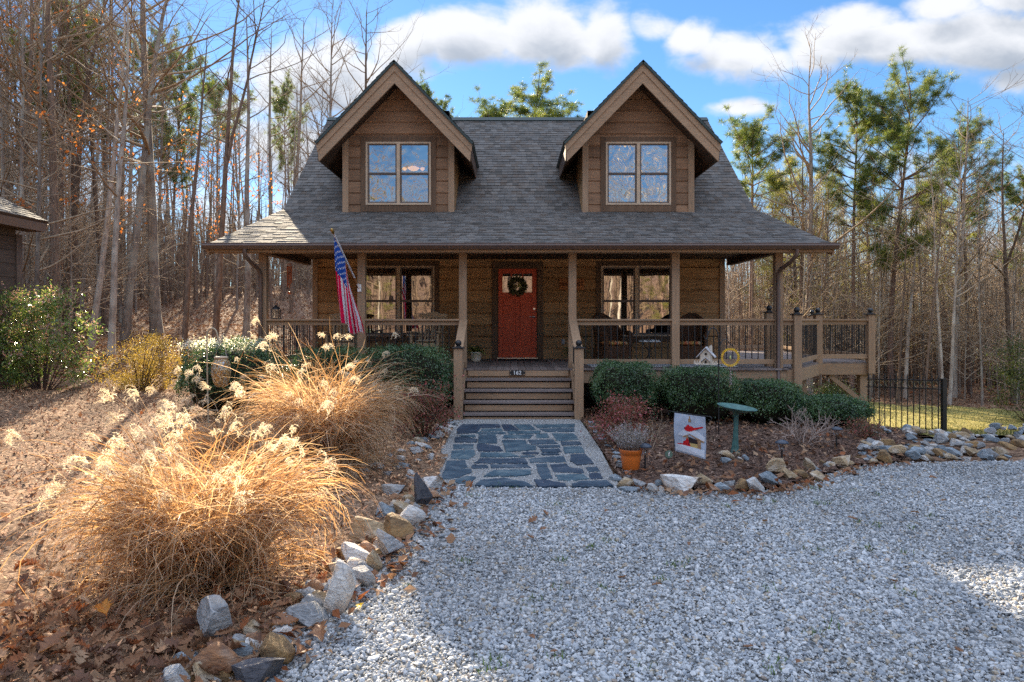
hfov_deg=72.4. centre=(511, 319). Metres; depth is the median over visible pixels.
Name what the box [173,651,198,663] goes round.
border stone
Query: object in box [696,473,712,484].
border stone
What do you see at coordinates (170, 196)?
bare tree
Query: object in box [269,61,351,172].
bare tree
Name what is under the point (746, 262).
bare tree
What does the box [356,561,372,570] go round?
edging stone
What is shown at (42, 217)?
sapling
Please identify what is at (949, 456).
pile stone
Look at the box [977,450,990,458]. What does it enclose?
edging stone
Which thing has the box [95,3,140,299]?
bare tree
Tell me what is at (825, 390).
evergreen
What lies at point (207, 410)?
shepherd hook
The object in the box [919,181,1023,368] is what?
sapling
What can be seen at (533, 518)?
fallen leaf
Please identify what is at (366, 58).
bare tree
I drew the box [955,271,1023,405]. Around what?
sapling
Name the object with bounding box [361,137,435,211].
dormer window
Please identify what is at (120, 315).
sapling
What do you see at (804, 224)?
bare tree
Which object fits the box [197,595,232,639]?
border stone
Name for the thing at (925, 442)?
pile stone
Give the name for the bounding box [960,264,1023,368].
sapling
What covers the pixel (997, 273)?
sapling
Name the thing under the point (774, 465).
border stone
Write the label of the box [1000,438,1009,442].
pile stone
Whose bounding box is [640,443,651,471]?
solar light
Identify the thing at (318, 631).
fallen leaf
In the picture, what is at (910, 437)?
pile stone
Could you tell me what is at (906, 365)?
bare tree
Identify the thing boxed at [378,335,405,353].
side table
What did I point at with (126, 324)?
bare tree
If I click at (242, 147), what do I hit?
bare tree
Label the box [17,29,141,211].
bare tree
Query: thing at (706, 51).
sky
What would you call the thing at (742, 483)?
border stone
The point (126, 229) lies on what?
sapling
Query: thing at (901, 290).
sapling
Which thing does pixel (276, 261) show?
wood
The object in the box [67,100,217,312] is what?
sapling
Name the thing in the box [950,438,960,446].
pile stone
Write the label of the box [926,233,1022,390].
sapling
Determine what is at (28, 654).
oak leaves
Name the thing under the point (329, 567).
edging stone
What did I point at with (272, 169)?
bare tree
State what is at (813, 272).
bare tree
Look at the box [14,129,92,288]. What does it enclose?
sapling
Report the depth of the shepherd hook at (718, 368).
10.49 m
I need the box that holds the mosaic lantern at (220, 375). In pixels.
[211,343,230,386]
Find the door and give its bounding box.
[498,269,536,356]
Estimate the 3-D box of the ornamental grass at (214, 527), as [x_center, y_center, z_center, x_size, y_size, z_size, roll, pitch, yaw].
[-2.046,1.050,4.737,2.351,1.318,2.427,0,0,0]
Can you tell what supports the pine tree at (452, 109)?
on the ground at (1017, 454)
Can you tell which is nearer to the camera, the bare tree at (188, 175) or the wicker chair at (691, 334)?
the wicker chair at (691, 334)
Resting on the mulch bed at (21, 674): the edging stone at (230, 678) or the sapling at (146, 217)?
the edging stone at (230, 678)
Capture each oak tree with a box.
[0,0,128,271]
[0,0,207,350]
[4,0,200,326]
[158,77,290,308]
[163,78,253,284]
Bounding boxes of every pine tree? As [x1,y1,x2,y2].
[2,0,114,288]
[54,0,140,305]
[110,4,204,288]
[152,21,214,255]
[171,61,256,262]
[264,68,309,204]
[416,67,453,110]
[446,105,475,116]
[468,84,547,116]
[496,61,593,116]
[716,101,805,350]
[736,168,815,333]
[749,153,868,343]
[797,168,866,338]
[798,63,902,392]
[810,44,965,397]
[829,191,923,342]
[855,179,974,370]
[904,100,1015,393]
[915,197,974,330]
[992,163,1023,295]
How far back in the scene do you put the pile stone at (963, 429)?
10.91 m
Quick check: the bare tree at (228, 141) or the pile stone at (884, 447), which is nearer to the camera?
the pile stone at (884, 447)
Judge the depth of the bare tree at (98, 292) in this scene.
19.51 m
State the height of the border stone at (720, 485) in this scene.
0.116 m
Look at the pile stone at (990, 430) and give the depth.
10.79 m
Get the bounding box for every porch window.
[367,261,438,341]
[596,261,669,341]
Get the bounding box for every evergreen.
[807,377,856,401]
[973,327,1023,421]
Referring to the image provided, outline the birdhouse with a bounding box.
[694,345,717,364]
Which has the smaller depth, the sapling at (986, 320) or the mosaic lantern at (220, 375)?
the mosaic lantern at (220, 375)
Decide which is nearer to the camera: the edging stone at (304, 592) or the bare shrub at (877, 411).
the edging stone at (304, 592)
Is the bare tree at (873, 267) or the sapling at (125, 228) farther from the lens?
the sapling at (125, 228)
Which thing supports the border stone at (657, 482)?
on the planting bed at (655, 462)
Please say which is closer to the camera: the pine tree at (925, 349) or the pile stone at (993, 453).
the pile stone at (993, 453)
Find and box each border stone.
[161,663,190,681]
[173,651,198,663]
[185,641,240,673]
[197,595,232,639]
[231,657,285,681]
[233,642,257,657]
[260,631,295,663]
[286,601,328,628]
[323,559,355,616]
[341,542,368,560]
[348,516,384,542]
[352,565,375,586]
[366,549,381,571]
[376,502,394,518]
[376,528,403,556]
[382,484,406,494]
[384,512,413,539]
[392,499,415,511]
[400,505,425,525]
[414,472,432,504]
[421,476,443,490]
[609,474,621,481]
[616,477,632,486]
[618,486,639,491]
[633,479,645,486]
[646,483,657,492]
[654,479,662,485]
[658,486,665,492]
[660,474,702,493]
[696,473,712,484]
[708,482,719,490]
[715,482,731,490]
[723,480,736,485]
[735,478,748,491]
[746,477,764,492]
[759,471,781,488]
[766,458,785,473]
[782,466,797,478]
[792,469,808,480]
[803,457,815,470]
[809,470,825,481]
[831,455,851,468]
[876,449,891,463]
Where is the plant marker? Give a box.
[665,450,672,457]
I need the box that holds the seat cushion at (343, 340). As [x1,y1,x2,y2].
[331,339,353,341]
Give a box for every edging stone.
[184,667,194,681]
[192,661,231,681]
[214,669,234,681]
[214,676,233,681]
[232,634,245,640]
[243,619,261,634]
[245,637,262,654]
[246,632,267,640]
[273,625,298,638]
[275,612,295,626]
[281,592,301,604]
[294,582,304,589]
[295,589,310,595]
[300,593,322,606]
[304,579,323,590]
[312,590,325,600]
[322,583,328,592]
[324,562,346,572]
[336,546,343,557]
[346,557,366,568]
[355,579,360,589]
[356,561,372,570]
[359,540,375,551]
[369,548,381,554]
[401,494,414,501]
[429,489,438,498]
[612,455,620,458]
[919,455,928,460]
[924,453,933,460]
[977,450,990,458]
[987,455,995,460]
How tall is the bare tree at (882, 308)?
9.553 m
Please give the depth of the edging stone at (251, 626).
3.86 m
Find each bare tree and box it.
[0,0,26,59]
[0,0,54,200]
[0,0,86,331]
[0,0,87,179]
[0,0,105,198]
[0,0,126,348]
[0,0,185,351]
[0,0,203,331]
[0,0,251,355]
[0,0,338,335]
[0,1,154,291]
[1,0,151,271]
[1,18,74,85]
[2,0,147,335]
[2,0,192,339]
[3,0,116,196]
[3,2,45,128]
[5,0,98,154]
[5,0,200,242]
[5,8,127,158]
[6,0,136,328]
[8,0,105,289]
[9,30,99,180]
[12,0,38,69]
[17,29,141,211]
[18,0,222,303]
[19,6,90,280]
[29,12,95,251]
[59,0,264,340]
[64,47,140,299]
[66,0,160,288]
[66,0,187,348]
[69,0,129,314]
[80,0,141,310]
[92,0,218,294]
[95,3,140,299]
[102,0,187,296]
[111,101,141,285]
[111,133,141,236]
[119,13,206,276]
[122,17,210,275]
[127,93,208,202]
[128,0,242,283]
[132,98,172,296]
[134,0,297,351]
[137,37,182,257]
[145,2,273,356]
[156,140,178,248]
[159,24,208,255]
[159,100,202,268]
[163,118,206,226]
[171,117,240,263]
[173,0,327,339]
[180,111,215,230]
[183,150,199,207]
[184,120,244,237]
[186,73,236,285]
[195,52,263,270]
[196,130,225,274]
[201,84,280,225]
[203,136,241,198]
[203,141,228,258]
[206,125,238,215]
[209,4,327,262]
[211,102,257,194]
[220,121,253,230]
[224,86,251,268]
[237,124,281,256]
[238,0,369,155]
[240,90,274,215]
[240,135,279,259]
[251,60,325,192]
[254,124,285,283]
[255,113,278,285]
[261,0,465,126]
[261,133,294,285]
[262,0,352,283]
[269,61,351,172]
[271,126,301,197]
[273,139,293,200]
[276,67,337,171]
[277,142,304,189]
[278,63,344,179]
[283,137,295,192]
[288,100,320,175]
[293,122,317,162]
[725,153,799,350]
[727,14,996,393]
[742,259,771,337]
[745,189,767,350]
[754,105,866,312]
[763,179,808,318]
[764,207,833,312]
[772,254,798,308]
[779,173,860,393]
[786,177,851,303]
[786,205,853,385]
[788,186,888,381]
[794,165,856,339]
[795,171,824,305]
[821,177,868,377]
[831,198,863,348]
[840,62,1023,397]
[854,182,900,398]
[858,162,947,397]
[861,208,926,378]
[864,181,891,389]
[871,155,928,354]
[872,180,937,403]
[878,159,908,308]
[881,102,1023,404]
[886,95,1015,377]
[886,194,940,367]
[892,144,943,389]
[906,165,1009,353]
[907,153,973,403]
[908,181,937,332]
[916,213,952,382]
[938,179,1020,405]
[939,93,1023,403]
[942,183,1000,383]
[945,117,999,397]
[954,162,1005,313]
[968,174,1008,360]
[976,215,1023,399]
[976,219,1022,381]
[982,163,1023,266]
[983,166,1020,259]
[985,210,1017,388]
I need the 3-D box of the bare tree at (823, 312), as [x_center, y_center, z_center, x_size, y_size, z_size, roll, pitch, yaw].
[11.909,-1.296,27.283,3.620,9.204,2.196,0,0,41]
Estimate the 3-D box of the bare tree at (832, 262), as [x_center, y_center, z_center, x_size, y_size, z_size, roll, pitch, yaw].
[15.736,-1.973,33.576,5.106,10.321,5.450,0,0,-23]
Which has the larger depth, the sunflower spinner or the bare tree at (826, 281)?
the bare tree at (826, 281)
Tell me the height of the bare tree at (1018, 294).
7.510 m
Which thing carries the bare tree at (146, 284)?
on the ground at (1017, 454)
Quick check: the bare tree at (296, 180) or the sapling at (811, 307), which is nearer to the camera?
the sapling at (811, 307)
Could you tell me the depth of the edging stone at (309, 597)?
4.17 m
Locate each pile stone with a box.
[857,443,865,450]
[863,444,870,451]
[866,438,874,442]
[870,445,879,451]
[872,440,883,445]
[877,446,890,451]
[879,439,895,445]
[888,445,906,453]
[902,427,914,433]
[904,433,916,440]
[905,449,920,459]
[910,446,925,454]
[911,426,920,432]
[920,440,929,446]
[925,449,934,455]
[932,448,947,458]
[933,433,948,443]
[934,429,947,435]
[935,445,945,448]
[944,447,960,456]
[944,453,958,459]
[948,433,956,440]
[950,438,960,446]
[953,441,974,447]
[954,432,970,437]
[959,437,969,441]
[960,427,972,433]
[960,446,966,453]
[963,457,971,460]
[964,441,978,446]
[964,446,978,455]
[967,436,976,440]
[975,441,985,449]
[984,427,996,433]
[985,448,999,458]
[986,437,999,442]
[989,423,1000,428]
[993,447,1008,455]
[996,456,1008,460]
[997,441,1016,449]
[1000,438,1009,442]
[1005,435,1014,439]
[1008,424,1017,429]
[1010,439,1023,447]
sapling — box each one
[0,6,85,248]
[0,21,91,273]
[0,36,80,294]
[0,59,112,289]
[0,65,88,298]
[0,97,154,326]
[0,123,92,294]
[3,70,179,342]
[3,90,112,300]
[4,140,108,305]
[6,188,81,322]
[7,82,172,316]
[8,127,132,326]
[9,135,80,277]
[12,196,110,343]
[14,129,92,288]
[24,180,96,343]
[25,201,65,296]
[30,134,135,266]
[30,196,95,294]
[42,158,144,281]
[43,156,144,298]
[44,102,208,322]
[44,123,170,277]
[47,172,169,300]
[48,161,126,284]
[61,143,169,321]
[64,153,100,282]
[64,155,174,293]
[64,170,162,302]
[64,183,123,284]
[65,83,197,261]
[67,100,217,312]
[69,191,102,285]
[72,200,165,307]
[79,192,145,279]
[81,167,167,281]
[84,155,172,284]
[84,207,158,287]
[139,196,205,286]
[725,156,771,386]
[725,177,865,349]
[725,255,832,350]
[725,261,769,335]
[725,263,761,350]
[725,267,755,350]
[726,261,767,336]
[726,263,789,343]
[729,216,806,328]
[735,264,790,343]
[741,138,914,351]
[753,191,895,382]
[753,303,801,350]
[754,299,802,350]
[788,195,962,380]
[808,168,972,395]
[814,201,902,343]
[818,203,923,359]
[824,293,909,398]
[827,134,992,398]
[829,262,885,352]
[832,248,927,371]
[834,176,948,381]
[836,175,993,353]
[848,262,943,374]
[850,241,915,346]
[851,161,999,381]
[860,263,946,360]
[862,252,951,374]
[863,139,1022,393]
[863,246,931,352]
[879,185,991,351]
[895,184,1019,393]
[896,240,1022,398]
[896,266,949,368]
[914,269,1021,396]
[915,286,989,367]
[917,210,1016,374]
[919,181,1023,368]
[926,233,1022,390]
[939,219,1023,361]
[940,233,1014,324]
[940,242,1021,390]
[942,216,1013,337]
[943,275,1023,398]
[944,247,1023,376]
[945,215,1023,368]
[947,227,1015,336]
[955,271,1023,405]
[960,207,1023,340]
[960,264,1023,358]
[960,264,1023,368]
[961,244,1023,357]
[962,289,1023,373]
[969,211,1023,336]
[972,288,1023,385]
[973,265,1023,365]
[977,233,1023,357]
[997,164,1023,324]
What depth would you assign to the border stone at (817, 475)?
7.60 m
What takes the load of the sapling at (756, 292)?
on the ground at (1017, 454)
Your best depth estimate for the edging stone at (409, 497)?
6.66 m
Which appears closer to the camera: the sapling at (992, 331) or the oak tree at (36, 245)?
the oak tree at (36, 245)
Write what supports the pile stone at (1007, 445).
on the ground at (1017, 454)
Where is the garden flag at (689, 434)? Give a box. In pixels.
[668,411,711,460]
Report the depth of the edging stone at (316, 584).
4.43 m
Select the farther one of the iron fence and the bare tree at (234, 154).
the bare tree at (234, 154)
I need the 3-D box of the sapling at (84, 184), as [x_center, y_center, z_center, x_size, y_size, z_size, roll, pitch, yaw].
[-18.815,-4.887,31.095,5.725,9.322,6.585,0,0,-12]
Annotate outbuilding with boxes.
[0,197,48,385]
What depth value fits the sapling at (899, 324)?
29.66 m
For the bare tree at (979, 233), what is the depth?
26.76 m
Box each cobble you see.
[383,471,392,475]
[396,455,405,459]
[398,462,410,468]
[407,469,414,474]
[409,448,420,453]
[411,446,422,450]
[413,437,423,442]
[415,441,427,446]
[428,434,439,439]
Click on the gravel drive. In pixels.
(726, 678)
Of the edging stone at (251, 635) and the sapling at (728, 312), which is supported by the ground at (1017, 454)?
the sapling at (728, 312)
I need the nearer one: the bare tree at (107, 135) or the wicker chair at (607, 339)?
the wicker chair at (607, 339)
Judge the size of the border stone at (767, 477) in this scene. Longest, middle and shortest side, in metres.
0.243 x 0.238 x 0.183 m
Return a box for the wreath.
[507,275,527,295]
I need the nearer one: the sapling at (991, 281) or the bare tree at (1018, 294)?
the bare tree at (1018, 294)
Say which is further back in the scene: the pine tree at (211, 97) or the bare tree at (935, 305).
the pine tree at (211, 97)
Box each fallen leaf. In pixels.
[38,625,69,652]
[94,598,112,614]
[271,613,298,625]
[295,643,314,655]
[309,619,327,642]
[528,515,537,522]
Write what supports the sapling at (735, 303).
on the ground at (1017, 454)
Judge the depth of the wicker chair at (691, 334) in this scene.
15.50 m
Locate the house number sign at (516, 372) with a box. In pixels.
[509,370,524,374]
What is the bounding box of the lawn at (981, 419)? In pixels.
[867,402,1023,436]
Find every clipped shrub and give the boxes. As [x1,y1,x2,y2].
[171,333,288,415]
[285,342,368,403]
[354,342,453,416]
[588,356,659,418]
[654,364,742,419]
[729,374,809,423]
[795,388,876,425]
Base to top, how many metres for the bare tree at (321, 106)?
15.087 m
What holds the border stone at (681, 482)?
on the ground at (1017, 454)
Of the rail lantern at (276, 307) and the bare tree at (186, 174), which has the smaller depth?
the rail lantern at (276, 307)
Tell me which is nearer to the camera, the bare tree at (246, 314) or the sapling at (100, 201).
the bare tree at (246, 314)
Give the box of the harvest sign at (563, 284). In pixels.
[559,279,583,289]
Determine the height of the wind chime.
0.740 m
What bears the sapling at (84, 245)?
on the ground at (1017, 454)
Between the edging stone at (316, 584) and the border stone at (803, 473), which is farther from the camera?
the border stone at (803, 473)
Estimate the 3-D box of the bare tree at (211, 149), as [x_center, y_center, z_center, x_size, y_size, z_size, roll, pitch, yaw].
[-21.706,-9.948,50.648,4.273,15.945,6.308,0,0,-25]
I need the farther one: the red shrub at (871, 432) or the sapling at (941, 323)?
the sapling at (941, 323)
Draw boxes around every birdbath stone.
[718,450,734,458]
[720,457,730,462]
[742,454,748,460]
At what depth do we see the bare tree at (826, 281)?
28.20 m
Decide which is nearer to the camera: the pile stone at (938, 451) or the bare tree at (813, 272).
the pile stone at (938, 451)
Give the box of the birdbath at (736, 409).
[717,402,757,452]
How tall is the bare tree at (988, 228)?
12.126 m
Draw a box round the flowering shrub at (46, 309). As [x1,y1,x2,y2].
[0,277,112,390]
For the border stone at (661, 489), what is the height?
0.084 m
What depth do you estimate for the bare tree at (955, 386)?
26.86 m
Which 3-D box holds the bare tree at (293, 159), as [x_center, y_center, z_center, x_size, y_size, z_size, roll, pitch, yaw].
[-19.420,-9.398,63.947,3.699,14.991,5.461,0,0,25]
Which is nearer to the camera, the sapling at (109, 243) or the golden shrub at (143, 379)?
the golden shrub at (143, 379)
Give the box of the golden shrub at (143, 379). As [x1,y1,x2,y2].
[81,329,192,392]
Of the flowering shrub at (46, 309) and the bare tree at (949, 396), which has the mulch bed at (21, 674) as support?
the flowering shrub at (46, 309)
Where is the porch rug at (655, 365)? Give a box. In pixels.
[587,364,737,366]
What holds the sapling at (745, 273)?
on the ground at (1017, 454)
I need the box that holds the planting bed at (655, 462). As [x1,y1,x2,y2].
[582,408,908,491]
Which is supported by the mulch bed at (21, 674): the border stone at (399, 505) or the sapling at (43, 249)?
the border stone at (399, 505)
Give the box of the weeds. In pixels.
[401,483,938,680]
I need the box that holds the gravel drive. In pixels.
[269,461,1023,681]
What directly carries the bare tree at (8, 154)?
on the ground at (1017, 454)
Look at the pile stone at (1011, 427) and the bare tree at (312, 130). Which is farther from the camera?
the bare tree at (312, 130)
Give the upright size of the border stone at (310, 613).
0.158 m
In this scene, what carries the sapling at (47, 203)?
on the ground at (1017, 454)
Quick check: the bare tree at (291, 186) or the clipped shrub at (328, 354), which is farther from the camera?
the bare tree at (291, 186)
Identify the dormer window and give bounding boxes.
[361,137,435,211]
[600,137,675,211]
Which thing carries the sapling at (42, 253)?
on the ground at (1017, 454)
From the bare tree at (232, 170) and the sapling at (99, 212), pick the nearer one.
the sapling at (99, 212)
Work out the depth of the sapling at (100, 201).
33.86 m
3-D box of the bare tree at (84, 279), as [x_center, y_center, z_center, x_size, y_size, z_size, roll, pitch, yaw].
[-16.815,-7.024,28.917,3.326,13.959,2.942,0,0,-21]
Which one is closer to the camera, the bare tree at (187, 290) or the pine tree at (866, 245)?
the bare tree at (187, 290)
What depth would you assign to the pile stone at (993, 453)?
8.99 m
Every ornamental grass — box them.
[0,385,382,643]
[141,331,310,461]
[194,316,448,487]
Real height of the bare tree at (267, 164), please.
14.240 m
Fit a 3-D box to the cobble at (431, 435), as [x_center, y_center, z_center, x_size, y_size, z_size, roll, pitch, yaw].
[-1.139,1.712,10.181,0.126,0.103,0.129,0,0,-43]
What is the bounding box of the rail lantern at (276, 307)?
[271,303,280,318]
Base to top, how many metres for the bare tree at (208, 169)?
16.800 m
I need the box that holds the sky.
[0,0,1023,301]
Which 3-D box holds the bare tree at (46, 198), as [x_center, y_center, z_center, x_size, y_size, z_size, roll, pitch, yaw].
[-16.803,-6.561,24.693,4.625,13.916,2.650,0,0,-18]
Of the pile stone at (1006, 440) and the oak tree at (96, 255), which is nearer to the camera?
the pile stone at (1006, 440)
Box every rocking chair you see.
[323,313,356,357]
[407,312,447,355]
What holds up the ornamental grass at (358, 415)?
on the mulch bed at (21, 674)
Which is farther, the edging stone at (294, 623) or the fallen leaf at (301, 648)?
the edging stone at (294, 623)
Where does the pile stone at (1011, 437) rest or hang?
on the ground at (1017, 454)
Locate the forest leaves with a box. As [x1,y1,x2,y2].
[22,285,1023,423]
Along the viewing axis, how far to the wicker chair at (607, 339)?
15.14 m
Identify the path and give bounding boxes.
[439,419,617,487]
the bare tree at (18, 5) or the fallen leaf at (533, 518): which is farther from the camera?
the bare tree at (18, 5)
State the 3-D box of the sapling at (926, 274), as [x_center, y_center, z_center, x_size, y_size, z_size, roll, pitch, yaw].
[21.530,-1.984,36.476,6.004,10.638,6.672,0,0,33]
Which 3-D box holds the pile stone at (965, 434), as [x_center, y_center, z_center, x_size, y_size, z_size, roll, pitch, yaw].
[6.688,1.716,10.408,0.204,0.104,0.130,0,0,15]
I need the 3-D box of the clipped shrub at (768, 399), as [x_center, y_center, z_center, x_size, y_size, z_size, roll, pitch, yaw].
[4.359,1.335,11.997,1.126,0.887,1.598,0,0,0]
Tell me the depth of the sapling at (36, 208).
17.87 m
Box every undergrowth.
[30,176,311,313]
[725,254,1023,390]
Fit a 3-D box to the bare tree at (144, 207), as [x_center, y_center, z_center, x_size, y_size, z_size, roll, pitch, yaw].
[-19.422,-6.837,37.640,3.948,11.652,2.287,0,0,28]
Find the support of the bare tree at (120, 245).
on the ground at (1017, 454)
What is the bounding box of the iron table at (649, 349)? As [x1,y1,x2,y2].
[643,340,654,358]
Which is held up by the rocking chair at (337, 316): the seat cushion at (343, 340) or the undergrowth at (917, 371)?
the seat cushion at (343, 340)
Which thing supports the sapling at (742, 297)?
on the ground at (1017, 454)
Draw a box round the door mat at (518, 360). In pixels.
[497,359,538,360]
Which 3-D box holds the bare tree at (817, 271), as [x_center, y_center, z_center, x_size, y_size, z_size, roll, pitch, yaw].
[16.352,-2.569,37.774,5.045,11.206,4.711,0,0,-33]
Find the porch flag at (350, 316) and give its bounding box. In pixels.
[330,228,364,333]
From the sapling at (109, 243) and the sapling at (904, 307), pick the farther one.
the sapling at (904, 307)
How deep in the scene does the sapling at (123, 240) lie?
31.81 m
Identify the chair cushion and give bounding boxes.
[600,341,627,345]
[680,341,700,345]
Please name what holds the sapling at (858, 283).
on the ground at (1017, 454)
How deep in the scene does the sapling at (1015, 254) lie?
25.97 m
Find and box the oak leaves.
[0,542,336,681]
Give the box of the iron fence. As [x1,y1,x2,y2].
[866,373,947,434]
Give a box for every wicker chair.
[592,313,632,358]
[680,313,709,358]
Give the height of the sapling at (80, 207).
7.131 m
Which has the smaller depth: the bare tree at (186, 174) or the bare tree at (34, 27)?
the bare tree at (34, 27)
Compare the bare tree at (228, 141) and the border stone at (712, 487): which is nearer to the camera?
the border stone at (712, 487)
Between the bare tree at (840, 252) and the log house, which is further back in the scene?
the bare tree at (840, 252)
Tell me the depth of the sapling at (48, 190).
18.52 m
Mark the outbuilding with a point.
(14, 217)
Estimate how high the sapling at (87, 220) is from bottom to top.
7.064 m
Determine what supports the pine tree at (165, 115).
on the ground at (1017, 454)
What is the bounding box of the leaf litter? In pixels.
[0,375,910,681]
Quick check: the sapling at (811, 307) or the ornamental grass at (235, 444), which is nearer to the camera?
the ornamental grass at (235, 444)
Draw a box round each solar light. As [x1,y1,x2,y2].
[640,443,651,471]
[775,439,788,458]
[831,426,842,446]
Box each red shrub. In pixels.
[386,370,466,439]
[580,389,667,444]
[839,412,892,438]
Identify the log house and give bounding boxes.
[202,60,876,423]
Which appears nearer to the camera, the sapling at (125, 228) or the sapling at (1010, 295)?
the sapling at (1010, 295)
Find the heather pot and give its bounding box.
[603,422,652,470]
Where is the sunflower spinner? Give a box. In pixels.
[721,348,739,384]
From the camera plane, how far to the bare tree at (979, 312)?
24.88 m
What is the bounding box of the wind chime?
[287,260,291,293]
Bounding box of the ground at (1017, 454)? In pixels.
[24,286,1023,491]
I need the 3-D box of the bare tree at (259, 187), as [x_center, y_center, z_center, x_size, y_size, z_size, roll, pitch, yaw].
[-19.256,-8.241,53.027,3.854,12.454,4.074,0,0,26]
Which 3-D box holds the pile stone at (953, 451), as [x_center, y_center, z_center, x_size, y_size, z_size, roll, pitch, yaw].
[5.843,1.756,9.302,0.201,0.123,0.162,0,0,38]
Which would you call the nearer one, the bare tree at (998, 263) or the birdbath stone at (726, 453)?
the birdbath stone at (726, 453)
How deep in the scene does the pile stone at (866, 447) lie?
9.18 m
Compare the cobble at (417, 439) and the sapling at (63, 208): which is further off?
the sapling at (63, 208)
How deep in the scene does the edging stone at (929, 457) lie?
8.75 m
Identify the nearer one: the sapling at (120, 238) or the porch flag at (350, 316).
the porch flag at (350, 316)
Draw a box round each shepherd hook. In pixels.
[206,328,222,431]
[704,327,732,435]
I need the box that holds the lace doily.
[638,340,660,341]
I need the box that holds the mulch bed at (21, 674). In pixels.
[0,377,453,681]
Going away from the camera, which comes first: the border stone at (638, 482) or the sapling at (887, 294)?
the border stone at (638, 482)
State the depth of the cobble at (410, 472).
7.87 m
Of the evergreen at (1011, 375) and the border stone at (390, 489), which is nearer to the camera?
the border stone at (390, 489)
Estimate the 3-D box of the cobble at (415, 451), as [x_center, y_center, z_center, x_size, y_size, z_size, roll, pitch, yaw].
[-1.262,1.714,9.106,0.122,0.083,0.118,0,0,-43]
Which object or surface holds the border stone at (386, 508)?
on the ground at (1017, 454)
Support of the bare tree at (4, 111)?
on the ground at (1017, 454)
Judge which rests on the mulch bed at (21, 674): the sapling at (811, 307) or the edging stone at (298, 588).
the edging stone at (298, 588)
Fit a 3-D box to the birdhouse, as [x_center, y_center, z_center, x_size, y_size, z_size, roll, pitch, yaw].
[2.914,0.467,10.500,0.332,0.395,0.260,0,0,22]
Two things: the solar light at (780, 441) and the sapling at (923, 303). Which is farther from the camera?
the sapling at (923, 303)
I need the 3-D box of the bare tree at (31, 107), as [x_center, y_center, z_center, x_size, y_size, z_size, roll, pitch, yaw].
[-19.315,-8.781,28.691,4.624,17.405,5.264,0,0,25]
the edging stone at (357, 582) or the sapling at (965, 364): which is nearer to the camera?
the edging stone at (357, 582)
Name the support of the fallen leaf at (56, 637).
on the oak leaves
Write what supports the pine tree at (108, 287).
on the ground at (1017, 454)
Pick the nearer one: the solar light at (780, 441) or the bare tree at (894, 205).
the solar light at (780, 441)
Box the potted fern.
[467,344,490,361]
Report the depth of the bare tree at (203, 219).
50.12 m
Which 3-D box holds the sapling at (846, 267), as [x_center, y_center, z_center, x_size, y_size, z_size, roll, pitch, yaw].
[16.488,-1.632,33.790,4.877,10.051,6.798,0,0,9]
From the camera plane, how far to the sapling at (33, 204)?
19.23 m
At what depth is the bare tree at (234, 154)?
54.32 m
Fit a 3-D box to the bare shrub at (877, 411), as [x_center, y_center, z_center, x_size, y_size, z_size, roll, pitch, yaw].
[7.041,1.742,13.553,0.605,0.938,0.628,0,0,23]
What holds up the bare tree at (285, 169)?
on the ground at (1017, 454)
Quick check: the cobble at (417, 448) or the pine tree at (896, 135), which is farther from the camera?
the pine tree at (896, 135)
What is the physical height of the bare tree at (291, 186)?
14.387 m
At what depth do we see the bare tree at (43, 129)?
32.20 m
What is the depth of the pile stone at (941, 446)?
9.37 m
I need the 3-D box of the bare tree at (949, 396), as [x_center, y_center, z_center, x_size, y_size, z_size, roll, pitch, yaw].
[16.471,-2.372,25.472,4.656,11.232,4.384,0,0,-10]
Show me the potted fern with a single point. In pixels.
(476, 353)
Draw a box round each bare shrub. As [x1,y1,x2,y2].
[609,412,671,450]
[770,404,842,445]
[861,390,890,425]
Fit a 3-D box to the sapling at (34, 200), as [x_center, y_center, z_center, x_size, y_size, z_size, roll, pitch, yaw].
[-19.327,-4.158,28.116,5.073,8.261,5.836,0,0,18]
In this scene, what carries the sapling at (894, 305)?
on the ground at (1017, 454)
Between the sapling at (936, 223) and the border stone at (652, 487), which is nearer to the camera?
the border stone at (652, 487)
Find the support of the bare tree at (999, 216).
on the ground at (1017, 454)
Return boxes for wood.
[49,173,310,285]
[725,211,1021,348]
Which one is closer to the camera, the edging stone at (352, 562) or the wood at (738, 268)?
the edging stone at (352, 562)
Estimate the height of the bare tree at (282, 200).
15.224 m
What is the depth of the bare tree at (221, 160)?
53.27 m
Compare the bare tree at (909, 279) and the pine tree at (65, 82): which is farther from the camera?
the bare tree at (909, 279)
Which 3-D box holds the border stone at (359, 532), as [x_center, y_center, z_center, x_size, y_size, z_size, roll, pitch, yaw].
[-1.154,1.688,5.613,0.333,0.228,0.225,0,0,10]
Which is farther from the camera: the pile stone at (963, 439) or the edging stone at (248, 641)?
the pile stone at (963, 439)

